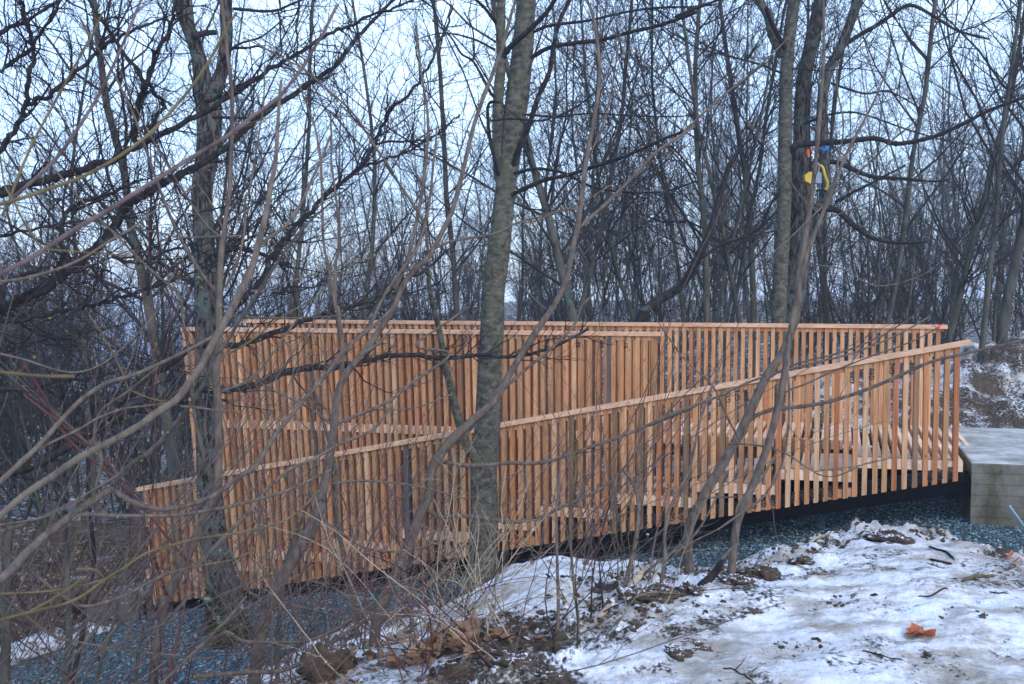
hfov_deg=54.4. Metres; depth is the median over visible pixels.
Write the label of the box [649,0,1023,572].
sapling
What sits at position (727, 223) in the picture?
bare tree
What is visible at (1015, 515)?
metal strip
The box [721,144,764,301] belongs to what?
bare tree
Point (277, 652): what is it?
sapling
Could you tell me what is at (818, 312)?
bare shrub
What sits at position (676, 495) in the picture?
sapling
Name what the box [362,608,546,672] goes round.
leaf heap
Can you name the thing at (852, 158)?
bare tree
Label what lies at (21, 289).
bare tree
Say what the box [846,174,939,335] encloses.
bare shrub
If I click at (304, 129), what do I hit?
bare tree
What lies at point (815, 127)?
bare tree
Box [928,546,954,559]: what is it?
stick
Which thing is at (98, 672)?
sapling
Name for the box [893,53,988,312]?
bare tree
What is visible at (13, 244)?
bare tree
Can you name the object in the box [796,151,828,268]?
work lamp
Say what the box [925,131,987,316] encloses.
bare tree
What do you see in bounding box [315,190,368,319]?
bare tree
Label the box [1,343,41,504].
bare shrub
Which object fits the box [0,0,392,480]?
bare tree
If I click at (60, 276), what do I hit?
bare tree
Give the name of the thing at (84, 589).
rock
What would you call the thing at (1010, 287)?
bare tree
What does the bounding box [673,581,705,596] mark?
soil clod
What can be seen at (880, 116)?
bare tree
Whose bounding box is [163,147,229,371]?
bare tree
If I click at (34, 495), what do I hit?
bare shrub
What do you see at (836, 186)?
bare tree
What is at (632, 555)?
sapling
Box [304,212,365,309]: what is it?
bare tree
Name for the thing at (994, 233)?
bare tree
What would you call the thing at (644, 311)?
bare tree
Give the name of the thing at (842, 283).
bare shrub
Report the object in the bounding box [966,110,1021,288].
bare tree
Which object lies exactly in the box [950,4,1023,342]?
bare tree
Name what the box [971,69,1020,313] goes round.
bare tree
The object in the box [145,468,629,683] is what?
bramble
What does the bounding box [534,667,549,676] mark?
soil clod
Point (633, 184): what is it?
bare tree
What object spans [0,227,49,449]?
bare tree
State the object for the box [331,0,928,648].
sapling
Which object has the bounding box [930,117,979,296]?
bare tree
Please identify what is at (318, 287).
bare tree
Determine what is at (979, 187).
bare tree
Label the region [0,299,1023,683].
ground
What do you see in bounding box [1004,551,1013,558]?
fallen leaf
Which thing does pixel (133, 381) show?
bare tree
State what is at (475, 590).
bramble
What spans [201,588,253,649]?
moss
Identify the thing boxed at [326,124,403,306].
bare tree
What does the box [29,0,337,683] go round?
sapling
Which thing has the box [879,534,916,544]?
soil clod
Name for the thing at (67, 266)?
shrub shoot
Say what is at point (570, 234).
bare tree
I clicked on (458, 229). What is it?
bare tree
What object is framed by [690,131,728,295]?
bare tree
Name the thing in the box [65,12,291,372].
bare tree
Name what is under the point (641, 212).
bare tree
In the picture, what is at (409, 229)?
bare tree
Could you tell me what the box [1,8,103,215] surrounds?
shrub shoot
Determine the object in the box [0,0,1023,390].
sky
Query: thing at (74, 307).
bare tree
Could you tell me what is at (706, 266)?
bare tree
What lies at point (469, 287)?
bare shrub
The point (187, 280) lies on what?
bare tree
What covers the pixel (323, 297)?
bare shrub
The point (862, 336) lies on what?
bare shrub
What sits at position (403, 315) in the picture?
bare shrub
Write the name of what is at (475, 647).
bramble
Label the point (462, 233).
bare tree
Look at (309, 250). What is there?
bare tree
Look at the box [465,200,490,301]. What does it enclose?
bare tree
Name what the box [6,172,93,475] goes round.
bare tree
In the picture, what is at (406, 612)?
bramble
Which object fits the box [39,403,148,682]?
sapling
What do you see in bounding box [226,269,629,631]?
shrub
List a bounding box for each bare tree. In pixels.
[0,0,259,523]
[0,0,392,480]
[0,0,481,387]
[0,0,622,485]
[0,41,118,521]
[0,78,54,381]
[0,114,90,521]
[0,121,135,493]
[0,149,49,378]
[0,181,189,476]
[0,201,39,340]
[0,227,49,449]
[1,168,73,497]
[1,200,91,485]
[2,197,123,444]
[3,235,75,416]
[4,119,124,505]
[4,240,80,486]
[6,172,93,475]
[6,269,129,464]
[21,221,105,413]
[25,177,194,476]
[28,172,165,471]
[43,245,133,467]
[52,167,151,499]
[65,0,343,459]
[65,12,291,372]
[90,288,144,471]
[95,211,214,470]
[97,323,151,454]
[107,243,234,467]
[111,322,187,453]
[142,0,345,644]
[148,0,405,319]
[155,239,226,461]
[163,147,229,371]
[165,64,395,326]
[168,165,313,341]
[173,222,194,466]
[180,29,326,325]
[210,0,580,319]
[214,171,253,326]
[247,140,312,313]
[252,234,291,316]
[258,187,327,316]
[271,219,334,315]
[275,190,344,319]
[288,72,370,318]
[298,0,780,330]
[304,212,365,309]
[307,154,414,319]
[309,59,424,319]
[310,246,337,317]
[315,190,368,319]
[319,224,340,282]
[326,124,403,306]
[340,134,417,305]
[341,196,364,316]
[342,198,391,319]
[349,0,527,318]
[352,159,427,318]
[354,207,391,313]
[366,0,614,320]
[373,109,435,309]
[380,78,467,317]
[381,176,447,310]
[393,207,427,319]
[397,0,721,594]
[400,116,468,315]
[415,123,485,274]
[416,182,469,317]
[431,173,477,305]
[438,192,484,314]
[445,0,873,406]
[447,112,513,318]
[448,114,518,294]
[448,128,492,279]
[449,196,474,287]
[452,15,563,300]
[460,131,532,273]
[462,157,525,278]
[463,0,582,320]
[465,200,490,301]
[471,0,723,321]
[472,0,689,321]
[473,140,517,264]
[477,0,615,320]
[505,0,756,321]
[511,165,546,308]
[511,178,543,309]
[513,0,647,321]
[515,119,589,266]
[525,1,622,321]
[531,0,830,322]
[538,0,709,321]
[545,148,575,311]
[550,0,875,400]
[557,139,595,309]
[557,178,603,304]
[558,23,661,313]
[558,63,631,318]
[561,181,581,295]
[568,2,709,330]
[572,54,706,313]
[574,100,658,303]
[574,123,622,319]
[585,59,654,321]
[595,110,669,321]
[598,0,895,365]
[600,110,668,315]
[607,63,697,321]
[618,0,922,377]
[619,111,692,309]
[623,0,901,377]
[630,90,708,310]
[631,143,774,330]
[632,0,834,338]
[635,76,719,321]
[648,2,775,322]
[648,158,684,317]
[663,155,708,299]
[665,136,718,300]
[667,32,736,322]
[668,31,775,286]
[673,0,1023,413]
[678,50,744,322]
[678,87,737,317]
[682,96,770,313]
[685,1,793,346]
[685,65,747,321]
[685,89,816,318]
[687,78,776,304]
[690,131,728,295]
[691,142,772,263]
[706,0,919,363]
[706,151,734,314]
[708,151,769,285]
[709,0,938,364]
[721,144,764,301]
[725,144,775,303]
[731,86,777,300]
[736,6,906,307]
[746,0,1023,353]
[746,151,777,274]
[758,83,866,309]
[765,0,1023,400]
[766,92,843,343]
[810,83,855,262]
[812,0,1023,343]
[818,20,902,345]
[819,16,934,318]
[826,0,956,343]
[828,1,917,359]
[829,0,1023,344]
[830,79,874,319]
[830,155,865,318]
[831,151,884,311]
[851,114,920,302]
[853,124,919,319]
[860,0,1019,331]
[874,89,1012,324]
[880,0,1015,292]
[883,123,926,310]
[883,141,988,313]
[885,26,985,340]
[892,139,980,281]
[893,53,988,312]
[914,147,967,308]
[919,40,989,312]
[925,0,1023,358]
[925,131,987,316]
[926,86,1010,280]
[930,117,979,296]
[931,145,986,263]
[946,42,1023,332]
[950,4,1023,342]
[952,46,1023,322]
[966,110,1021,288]
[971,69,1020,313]
[971,103,1023,279]
[971,114,1015,315]
[974,80,1023,325]
[975,110,1023,273]
[995,18,1022,142]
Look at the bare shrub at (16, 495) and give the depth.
25.69 m
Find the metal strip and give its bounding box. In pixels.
[1007,505,1023,529]
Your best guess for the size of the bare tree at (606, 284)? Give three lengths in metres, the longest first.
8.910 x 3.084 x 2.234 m
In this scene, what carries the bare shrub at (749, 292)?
on the ground
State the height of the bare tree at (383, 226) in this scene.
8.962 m
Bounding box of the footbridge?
[135,319,970,614]
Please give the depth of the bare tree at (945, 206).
34.66 m
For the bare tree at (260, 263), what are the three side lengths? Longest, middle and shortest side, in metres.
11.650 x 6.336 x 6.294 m
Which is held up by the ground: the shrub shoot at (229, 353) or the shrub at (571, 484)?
the shrub at (571, 484)
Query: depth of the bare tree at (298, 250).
16.94 m
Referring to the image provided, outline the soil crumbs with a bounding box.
[413,517,1023,683]
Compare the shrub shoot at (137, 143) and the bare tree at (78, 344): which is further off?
the bare tree at (78, 344)
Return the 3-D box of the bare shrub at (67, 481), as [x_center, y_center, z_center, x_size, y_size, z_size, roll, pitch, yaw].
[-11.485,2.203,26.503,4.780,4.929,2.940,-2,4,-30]
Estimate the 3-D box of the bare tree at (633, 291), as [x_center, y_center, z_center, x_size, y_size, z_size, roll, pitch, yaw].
[3.187,-4.379,25.030,3.588,10.368,2.599,-5,5,-20]
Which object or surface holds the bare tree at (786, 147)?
on the ground
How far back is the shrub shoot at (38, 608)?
3.40 m
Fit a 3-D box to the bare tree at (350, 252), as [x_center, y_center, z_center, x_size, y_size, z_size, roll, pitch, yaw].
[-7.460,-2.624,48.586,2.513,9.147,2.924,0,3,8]
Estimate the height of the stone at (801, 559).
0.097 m
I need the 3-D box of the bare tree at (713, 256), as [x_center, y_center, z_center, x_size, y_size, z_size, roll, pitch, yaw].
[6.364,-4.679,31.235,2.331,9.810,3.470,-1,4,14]
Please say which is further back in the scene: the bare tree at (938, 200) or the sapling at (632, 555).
the bare tree at (938, 200)
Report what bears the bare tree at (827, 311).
on the ground
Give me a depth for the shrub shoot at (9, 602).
4.38 m
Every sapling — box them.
[0,514,36,683]
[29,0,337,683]
[32,517,84,683]
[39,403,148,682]
[56,536,143,683]
[127,535,178,682]
[206,0,610,683]
[219,482,286,644]
[251,378,377,679]
[278,340,378,638]
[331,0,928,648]
[335,478,375,644]
[522,397,610,621]
[536,448,582,634]
[577,468,640,617]
[578,523,603,608]
[618,444,648,587]
[640,478,681,583]
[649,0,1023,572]
[654,340,743,583]
[697,451,777,585]
[717,49,948,573]
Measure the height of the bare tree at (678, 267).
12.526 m
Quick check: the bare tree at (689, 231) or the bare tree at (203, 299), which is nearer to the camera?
the bare tree at (203, 299)
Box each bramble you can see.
[0,438,144,661]
[0,446,176,656]
[122,521,413,683]
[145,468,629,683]
[205,477,570,683]
[231,458,730,679]
[261,418,594,660]
[269,549,460,642]
[319,264,775,607]
[362,469,746,671]
[497,285,718,587]
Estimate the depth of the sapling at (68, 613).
9.28 m
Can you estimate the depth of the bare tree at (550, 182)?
70.57 m
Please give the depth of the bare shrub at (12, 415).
19.75 m
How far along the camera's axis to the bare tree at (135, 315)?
30.09 m
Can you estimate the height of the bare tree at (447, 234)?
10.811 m
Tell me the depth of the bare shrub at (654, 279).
41.27 m
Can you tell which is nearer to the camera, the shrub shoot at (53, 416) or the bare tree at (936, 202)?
the shrub shoot at (53, 416)
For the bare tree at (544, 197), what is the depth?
15.77 m
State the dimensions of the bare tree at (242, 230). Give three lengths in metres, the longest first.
10.018 x 3.467 x 2.512 m
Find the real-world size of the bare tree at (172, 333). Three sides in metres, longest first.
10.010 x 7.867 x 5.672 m
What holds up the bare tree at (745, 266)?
on the ground
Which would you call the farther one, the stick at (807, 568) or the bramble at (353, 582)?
the bramble at (353, 582)
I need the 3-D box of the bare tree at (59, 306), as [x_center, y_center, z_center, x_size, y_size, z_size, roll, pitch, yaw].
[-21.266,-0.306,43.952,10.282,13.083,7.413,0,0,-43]
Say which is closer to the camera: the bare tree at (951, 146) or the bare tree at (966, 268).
the bare tree at (966, 268)
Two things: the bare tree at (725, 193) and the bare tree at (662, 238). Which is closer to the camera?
the bare tree at (725, 193)
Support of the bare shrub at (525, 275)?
on the ground
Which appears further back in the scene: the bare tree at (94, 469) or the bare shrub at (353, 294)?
the bare shrub at (353, 294)
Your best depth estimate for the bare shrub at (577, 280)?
33.30 m
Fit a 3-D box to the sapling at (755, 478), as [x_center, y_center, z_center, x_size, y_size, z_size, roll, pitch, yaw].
[1.788,-0.229,5.946,1.436,3.217,0.794,-1,3,-16]
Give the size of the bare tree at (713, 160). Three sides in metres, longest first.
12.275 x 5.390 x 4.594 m
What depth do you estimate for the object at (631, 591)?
5.40 m
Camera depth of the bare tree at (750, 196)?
47.63 m
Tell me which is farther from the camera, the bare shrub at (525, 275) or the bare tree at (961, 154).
the bare shrub at (525, 275)
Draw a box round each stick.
[553,623,601,647]
[614,617,647,624]
[723,654,753,682]
[784,553,826,573]
[808,533,829,543]
[862,650,902,659]
[918,587,947,596]
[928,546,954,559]
[929,558,951,564]
[962,574,995,581]
[989,591,1007,593]
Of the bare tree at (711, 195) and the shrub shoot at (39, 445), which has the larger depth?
the bare tree at (711, 195)
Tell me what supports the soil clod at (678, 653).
on the ground
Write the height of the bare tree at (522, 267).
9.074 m
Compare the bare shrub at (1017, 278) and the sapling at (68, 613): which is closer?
the sapling at (68, 613)
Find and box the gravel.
[10,468,1023,683]
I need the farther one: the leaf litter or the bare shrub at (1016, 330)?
the bare shrub at (1016, 330)
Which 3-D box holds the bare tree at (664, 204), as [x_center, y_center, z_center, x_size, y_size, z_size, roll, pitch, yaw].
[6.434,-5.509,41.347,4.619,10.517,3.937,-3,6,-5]
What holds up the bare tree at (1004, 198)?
on the ground
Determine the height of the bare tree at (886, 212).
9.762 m
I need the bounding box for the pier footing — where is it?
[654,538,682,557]
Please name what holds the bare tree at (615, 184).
on the ground
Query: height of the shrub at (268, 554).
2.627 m
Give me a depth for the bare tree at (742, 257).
15.99 m
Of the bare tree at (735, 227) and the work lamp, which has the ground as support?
the bare tree at (735, 227)
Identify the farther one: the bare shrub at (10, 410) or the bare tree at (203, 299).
the bare shrub at (10, 410)
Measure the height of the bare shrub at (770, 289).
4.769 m
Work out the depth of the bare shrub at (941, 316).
25.41 m
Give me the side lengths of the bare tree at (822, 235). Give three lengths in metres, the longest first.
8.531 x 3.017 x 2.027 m
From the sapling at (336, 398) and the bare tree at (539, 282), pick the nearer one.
the sapling at (336, 398)
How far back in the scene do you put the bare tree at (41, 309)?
36.66 m
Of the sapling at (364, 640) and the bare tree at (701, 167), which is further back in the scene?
the bare tree at (701, 167)
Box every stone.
[740,606,764,614]
[788,554,814,565]
[921,650,932,658]
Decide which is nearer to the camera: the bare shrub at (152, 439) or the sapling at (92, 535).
the sapling at (92, 535)
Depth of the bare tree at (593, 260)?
16.80 m
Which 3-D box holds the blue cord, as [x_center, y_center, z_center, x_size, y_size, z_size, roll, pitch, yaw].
[4.550,-2.879,14.659,0.246,0.210,0.049,0,3,0]
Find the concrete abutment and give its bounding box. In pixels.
[947,427,1023,526]
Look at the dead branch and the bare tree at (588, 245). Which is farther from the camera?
the bare tree at (588, 245)
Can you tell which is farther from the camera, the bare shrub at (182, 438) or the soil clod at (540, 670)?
the bare shrub at (182, 438)
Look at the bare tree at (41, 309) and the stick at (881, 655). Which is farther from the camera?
the bare tree at (41, 309)
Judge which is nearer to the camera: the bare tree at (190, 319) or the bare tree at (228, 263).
the bare tree at (228, 263)
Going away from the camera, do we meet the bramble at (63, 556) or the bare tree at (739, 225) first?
the bramble at (63, 556)
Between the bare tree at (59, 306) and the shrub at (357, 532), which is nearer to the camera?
the shrub at (357, 532)
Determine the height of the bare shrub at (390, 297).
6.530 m
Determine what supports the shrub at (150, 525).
on the ground
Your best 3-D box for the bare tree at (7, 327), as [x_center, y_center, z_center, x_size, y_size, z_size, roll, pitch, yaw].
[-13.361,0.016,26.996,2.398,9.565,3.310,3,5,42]
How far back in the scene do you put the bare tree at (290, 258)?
51.01 m
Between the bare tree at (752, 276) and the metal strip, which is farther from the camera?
the bare tree at (752, 276)
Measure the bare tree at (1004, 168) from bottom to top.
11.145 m
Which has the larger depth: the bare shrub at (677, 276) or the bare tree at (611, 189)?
the bare shrub at (677, 276)
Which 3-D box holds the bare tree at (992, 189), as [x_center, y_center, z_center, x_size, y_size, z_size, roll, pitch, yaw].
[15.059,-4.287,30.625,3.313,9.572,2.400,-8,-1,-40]
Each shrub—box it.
[0,145,533,683]
[0,175,785,683]
[0,223,122,520]
[0,232,138,520]
[0,239,379,683]
[0,246,73,523]
[0,254,72,515]
[0,260,104,523]
[0,284,518,683]
[0,303,46,507]
[0,316,34,490]
[0,330,40,469]
[0,340,52,493]
[0,365,48,505]
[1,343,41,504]
[3,342,160,505]
[36,212,194,521]
[54,296,193,518]
[72,278,310,506]
[82,225,245,524]
[96,388,160,492]
[184,224,571,683]
[213,187,380,327]
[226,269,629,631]
[267,254,405,319]
[276,268,360,317]
[300,254,444,319]
[333,169,528,320]
[338,237,478,320]
[341,240,451,320]
[360,264,431,319]
[375,212,476,320]
[418,251,480,320]
[433,232,506,320]
[437,210,507,320]
[437,324,727,567]
[453,249,479,320]
[475,174,673,358]
[504,206,562,329]
[505,203,567,320]
[506,199,599,329]
[506,246,530,310]
[507,210,616,330]
[532,180,914,564]
[533,224,604,329]
[550,144,800,390]
[556,201,664,330]
[585,198,678,321]
[612,195,681,321]
[619,251,682,296]
[637,207,747,354]
[652,241,695,314]
[657,240,694,311]
[687,251,763,351]
[698,217,773,332]
[730,112,960,374]
[738,192,848,360]
[741,215,874,346]
[743,172,875,368]
[755,240,851,314]
[799,181,944,355]
[809,107,1023,349]
[828,244,861,307]
[831,256,885,314]
[837,175,1023,345]
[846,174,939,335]
[847,129,976,352]
[860,167,1001,358]
[864,230,944,307]
[906,243,946,303]
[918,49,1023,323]
[922,149,1023,344]
[969,252,984,300]
[972,177,1023,339]
[984,203,1023,334]
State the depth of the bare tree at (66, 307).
22.64 m
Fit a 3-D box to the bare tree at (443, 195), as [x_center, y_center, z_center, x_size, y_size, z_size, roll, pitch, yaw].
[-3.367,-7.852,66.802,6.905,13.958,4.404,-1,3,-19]
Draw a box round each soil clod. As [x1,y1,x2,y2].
[488,653,539,670]
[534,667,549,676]
[537,670,564,683]
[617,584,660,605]
[648,583,680,599]
[664,643,693,661]
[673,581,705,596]
[685,640,712,651]
[719,574,754,585]
[735,562,780,581]
[862,528,901,542]
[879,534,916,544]
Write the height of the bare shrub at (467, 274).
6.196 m
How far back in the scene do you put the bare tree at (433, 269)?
26.80 m
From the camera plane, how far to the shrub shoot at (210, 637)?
4.96 m
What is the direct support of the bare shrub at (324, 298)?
on the ground
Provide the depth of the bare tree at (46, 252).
32.51 m
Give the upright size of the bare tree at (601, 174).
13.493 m
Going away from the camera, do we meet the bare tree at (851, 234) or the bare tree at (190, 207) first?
the bare tree at (190, 207)
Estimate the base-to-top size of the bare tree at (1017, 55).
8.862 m
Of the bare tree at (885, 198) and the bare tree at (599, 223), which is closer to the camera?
the bare tree at (885, 198)
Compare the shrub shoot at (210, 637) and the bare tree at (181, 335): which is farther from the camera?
the bare tree at (181, 335)
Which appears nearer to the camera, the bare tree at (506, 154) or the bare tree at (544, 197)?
the bare tree at (506, 154)
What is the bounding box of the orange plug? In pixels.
[805,147,812,163]
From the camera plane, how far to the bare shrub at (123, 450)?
21.06 m
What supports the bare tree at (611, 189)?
on the ground
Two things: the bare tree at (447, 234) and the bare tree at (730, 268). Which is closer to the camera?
the bare tree at (730, 268)
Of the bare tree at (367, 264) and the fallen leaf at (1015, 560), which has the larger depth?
the bare tree at (367, 264)
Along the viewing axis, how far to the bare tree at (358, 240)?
22.55 m
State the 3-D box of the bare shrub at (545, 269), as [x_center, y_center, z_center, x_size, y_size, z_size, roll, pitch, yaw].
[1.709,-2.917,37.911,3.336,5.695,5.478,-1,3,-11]
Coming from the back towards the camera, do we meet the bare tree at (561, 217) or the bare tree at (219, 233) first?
the bare tree at (561, 217)
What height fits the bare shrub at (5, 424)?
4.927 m
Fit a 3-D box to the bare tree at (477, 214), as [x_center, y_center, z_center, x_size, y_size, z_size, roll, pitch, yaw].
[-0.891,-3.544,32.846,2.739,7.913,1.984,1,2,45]
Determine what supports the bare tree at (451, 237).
on the ground
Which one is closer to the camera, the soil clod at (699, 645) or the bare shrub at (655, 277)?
the soil clod at (699, 645)
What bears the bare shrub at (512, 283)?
on the ground
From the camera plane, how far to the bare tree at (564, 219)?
30.20 m
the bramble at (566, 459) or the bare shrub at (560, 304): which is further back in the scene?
the bare shrub at (560, 304)
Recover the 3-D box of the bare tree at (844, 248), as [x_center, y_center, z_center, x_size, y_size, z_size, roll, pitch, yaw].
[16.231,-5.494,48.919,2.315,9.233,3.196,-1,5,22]
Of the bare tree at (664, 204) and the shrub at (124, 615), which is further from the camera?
the bare tree at (664, 204)
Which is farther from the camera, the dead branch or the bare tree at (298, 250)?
the bare tree at (298, 250)
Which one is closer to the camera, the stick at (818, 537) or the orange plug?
the stick at (818, 537)
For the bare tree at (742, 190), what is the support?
on the ground
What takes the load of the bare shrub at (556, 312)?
on the ground
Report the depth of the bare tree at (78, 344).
52.16 m
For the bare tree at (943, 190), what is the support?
on the ground
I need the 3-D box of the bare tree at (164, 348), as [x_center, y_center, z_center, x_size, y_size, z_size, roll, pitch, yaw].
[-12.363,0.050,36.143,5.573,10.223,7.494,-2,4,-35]
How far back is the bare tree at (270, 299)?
33.25 m
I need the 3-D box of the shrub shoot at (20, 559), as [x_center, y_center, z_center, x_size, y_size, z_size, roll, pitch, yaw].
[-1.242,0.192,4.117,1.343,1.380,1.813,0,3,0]
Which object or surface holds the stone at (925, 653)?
on the ground
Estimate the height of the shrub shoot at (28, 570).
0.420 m
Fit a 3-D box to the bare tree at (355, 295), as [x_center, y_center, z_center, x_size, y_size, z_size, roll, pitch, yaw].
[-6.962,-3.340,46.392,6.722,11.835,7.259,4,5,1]
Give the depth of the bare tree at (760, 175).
47.60 m
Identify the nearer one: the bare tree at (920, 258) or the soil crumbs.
the soil crumbs
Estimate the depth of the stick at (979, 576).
5.79 m
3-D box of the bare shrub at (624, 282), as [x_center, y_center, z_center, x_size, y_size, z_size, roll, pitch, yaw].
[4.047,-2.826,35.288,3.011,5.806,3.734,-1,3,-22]
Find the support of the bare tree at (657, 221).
on the ground
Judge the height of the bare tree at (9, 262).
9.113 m
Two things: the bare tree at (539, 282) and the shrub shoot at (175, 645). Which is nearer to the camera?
the shrub shoot at (175, 645)
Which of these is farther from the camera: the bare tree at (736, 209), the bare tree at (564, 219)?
the bare tree at (736, 209)
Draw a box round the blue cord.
[812,139,829,153]
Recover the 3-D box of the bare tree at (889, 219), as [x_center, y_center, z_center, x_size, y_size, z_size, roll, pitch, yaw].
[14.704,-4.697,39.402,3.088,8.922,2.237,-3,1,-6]
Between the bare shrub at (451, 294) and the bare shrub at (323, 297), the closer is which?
the bare shrub at (451, 294)
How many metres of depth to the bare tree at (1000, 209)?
54.05 m
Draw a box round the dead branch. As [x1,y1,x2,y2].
[591,470,728,622]
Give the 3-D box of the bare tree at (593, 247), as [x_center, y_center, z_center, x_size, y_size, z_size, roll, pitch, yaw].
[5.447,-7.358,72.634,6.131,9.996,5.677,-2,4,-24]
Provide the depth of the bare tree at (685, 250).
47.93 m
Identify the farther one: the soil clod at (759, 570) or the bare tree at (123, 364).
the bare tree at (123, 364)
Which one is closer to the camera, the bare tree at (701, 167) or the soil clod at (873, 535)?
the soil clod at (873, 535)
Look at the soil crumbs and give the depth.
5.31 m
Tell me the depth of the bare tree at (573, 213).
61.43 m
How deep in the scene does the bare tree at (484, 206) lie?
59.50 m
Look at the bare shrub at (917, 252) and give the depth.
27.15 m
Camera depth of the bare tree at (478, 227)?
33.88 m
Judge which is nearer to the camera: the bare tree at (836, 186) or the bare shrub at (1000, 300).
the bare shrub at (1000, 300)
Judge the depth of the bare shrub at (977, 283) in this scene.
86.83 m
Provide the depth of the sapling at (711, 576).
5.64 m
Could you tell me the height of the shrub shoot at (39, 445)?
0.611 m
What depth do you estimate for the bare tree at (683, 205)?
43.77 m
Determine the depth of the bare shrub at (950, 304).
19.47 m
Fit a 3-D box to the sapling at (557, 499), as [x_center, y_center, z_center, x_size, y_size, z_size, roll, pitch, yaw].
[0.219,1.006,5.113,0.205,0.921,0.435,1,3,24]
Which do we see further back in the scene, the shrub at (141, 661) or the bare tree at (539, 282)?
the bare tree at (539, 282)
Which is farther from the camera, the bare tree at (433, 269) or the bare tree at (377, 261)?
the bare tree at (377, 261)
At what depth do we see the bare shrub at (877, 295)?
17.02 m
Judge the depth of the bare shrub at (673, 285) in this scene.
56.34 m
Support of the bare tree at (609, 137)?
on the ground
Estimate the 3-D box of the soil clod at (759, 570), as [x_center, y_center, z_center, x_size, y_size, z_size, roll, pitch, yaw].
[1.480,1.392,5.960,0.272,0.148,0.196,0,3,0]
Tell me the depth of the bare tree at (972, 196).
65.48 m
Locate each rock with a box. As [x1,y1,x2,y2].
[55,575,107,614]
[88,589,143,625]
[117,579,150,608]
[295,642,355,683]
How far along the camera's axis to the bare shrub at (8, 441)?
23.94 m
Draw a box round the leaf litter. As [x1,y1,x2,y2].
[1,539,589,683]
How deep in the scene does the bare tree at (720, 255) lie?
53.59 m
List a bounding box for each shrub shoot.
[0,0,236,377]
[0,4,337,276]
[0,79,330,519]
[0,175,204,373]
[0,201,394,585]
[0,317,212,484]
[0,462,331,532]
[0,490,318,621]
[0,543,254,627]
[0,593,215,659]
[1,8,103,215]
[9,0,141,205]
[22,360,201,560]
[65,216,378,401]
[145,527,167,595]
[159,377,393,683]
[166,510,189,683]
[192,556,458,679]
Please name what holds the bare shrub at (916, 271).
on the ground
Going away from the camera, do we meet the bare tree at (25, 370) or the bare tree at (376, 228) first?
the bare tree at (25, 370)
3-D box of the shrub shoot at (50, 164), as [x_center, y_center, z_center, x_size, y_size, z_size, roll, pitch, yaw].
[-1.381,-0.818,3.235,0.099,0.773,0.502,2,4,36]
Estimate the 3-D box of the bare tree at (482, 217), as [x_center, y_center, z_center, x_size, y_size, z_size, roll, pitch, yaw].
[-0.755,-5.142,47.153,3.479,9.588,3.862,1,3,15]
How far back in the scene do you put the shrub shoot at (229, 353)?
4.07 m
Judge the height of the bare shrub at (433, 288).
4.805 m
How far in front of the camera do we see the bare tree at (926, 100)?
38.56 m
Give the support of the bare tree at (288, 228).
on the ground
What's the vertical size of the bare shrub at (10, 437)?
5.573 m
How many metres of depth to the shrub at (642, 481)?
7.52 m
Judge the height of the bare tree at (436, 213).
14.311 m
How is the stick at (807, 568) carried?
on the ground
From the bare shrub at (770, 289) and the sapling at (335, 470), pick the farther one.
the bare shrub at (770, 289)
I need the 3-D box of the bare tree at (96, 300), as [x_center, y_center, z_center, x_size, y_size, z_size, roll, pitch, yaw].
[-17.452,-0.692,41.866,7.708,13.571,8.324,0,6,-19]
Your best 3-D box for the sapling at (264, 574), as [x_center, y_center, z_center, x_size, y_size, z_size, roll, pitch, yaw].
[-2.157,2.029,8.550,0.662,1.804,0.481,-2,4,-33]
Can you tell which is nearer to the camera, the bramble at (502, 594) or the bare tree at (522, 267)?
the bramble at (502, 594)
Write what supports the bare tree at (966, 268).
on the ground
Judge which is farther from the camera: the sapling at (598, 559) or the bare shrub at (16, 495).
the bare shrub at (16, 495)
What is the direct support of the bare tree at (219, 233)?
on the ground
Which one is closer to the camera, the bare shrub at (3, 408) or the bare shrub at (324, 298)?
the bare shrub at (3, 408)
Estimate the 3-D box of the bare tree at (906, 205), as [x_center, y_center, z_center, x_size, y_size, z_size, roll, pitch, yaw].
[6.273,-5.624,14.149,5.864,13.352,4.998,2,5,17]
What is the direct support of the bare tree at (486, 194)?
on the ground
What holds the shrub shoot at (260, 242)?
attached to the shrub at (124, 615)
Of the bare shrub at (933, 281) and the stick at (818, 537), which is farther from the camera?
the bare shrub at (933, 281)
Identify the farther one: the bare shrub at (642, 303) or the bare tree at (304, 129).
the bare tree at (304, 129)
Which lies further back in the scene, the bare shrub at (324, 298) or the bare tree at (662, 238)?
the bare tree at (662, 238)
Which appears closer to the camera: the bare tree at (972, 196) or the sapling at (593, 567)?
the sapling at (593, 567)
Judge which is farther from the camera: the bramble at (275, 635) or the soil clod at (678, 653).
the bramble at (275, 635)
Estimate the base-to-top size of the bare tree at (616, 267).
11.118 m
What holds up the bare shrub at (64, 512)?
on the ground
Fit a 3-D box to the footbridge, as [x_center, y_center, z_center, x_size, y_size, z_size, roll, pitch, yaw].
[0.436,1.539,12.176,9.696,3.538,2.771,1,3,14]
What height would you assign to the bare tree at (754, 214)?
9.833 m
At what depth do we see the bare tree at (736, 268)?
21.42 m
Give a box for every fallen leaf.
[903,622,935,637]
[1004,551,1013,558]
[1007,556,1022,564]
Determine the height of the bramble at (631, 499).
2.034 m
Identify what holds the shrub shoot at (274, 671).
on the ground
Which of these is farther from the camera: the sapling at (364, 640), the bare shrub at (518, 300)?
the bare shrub at (518, 300)

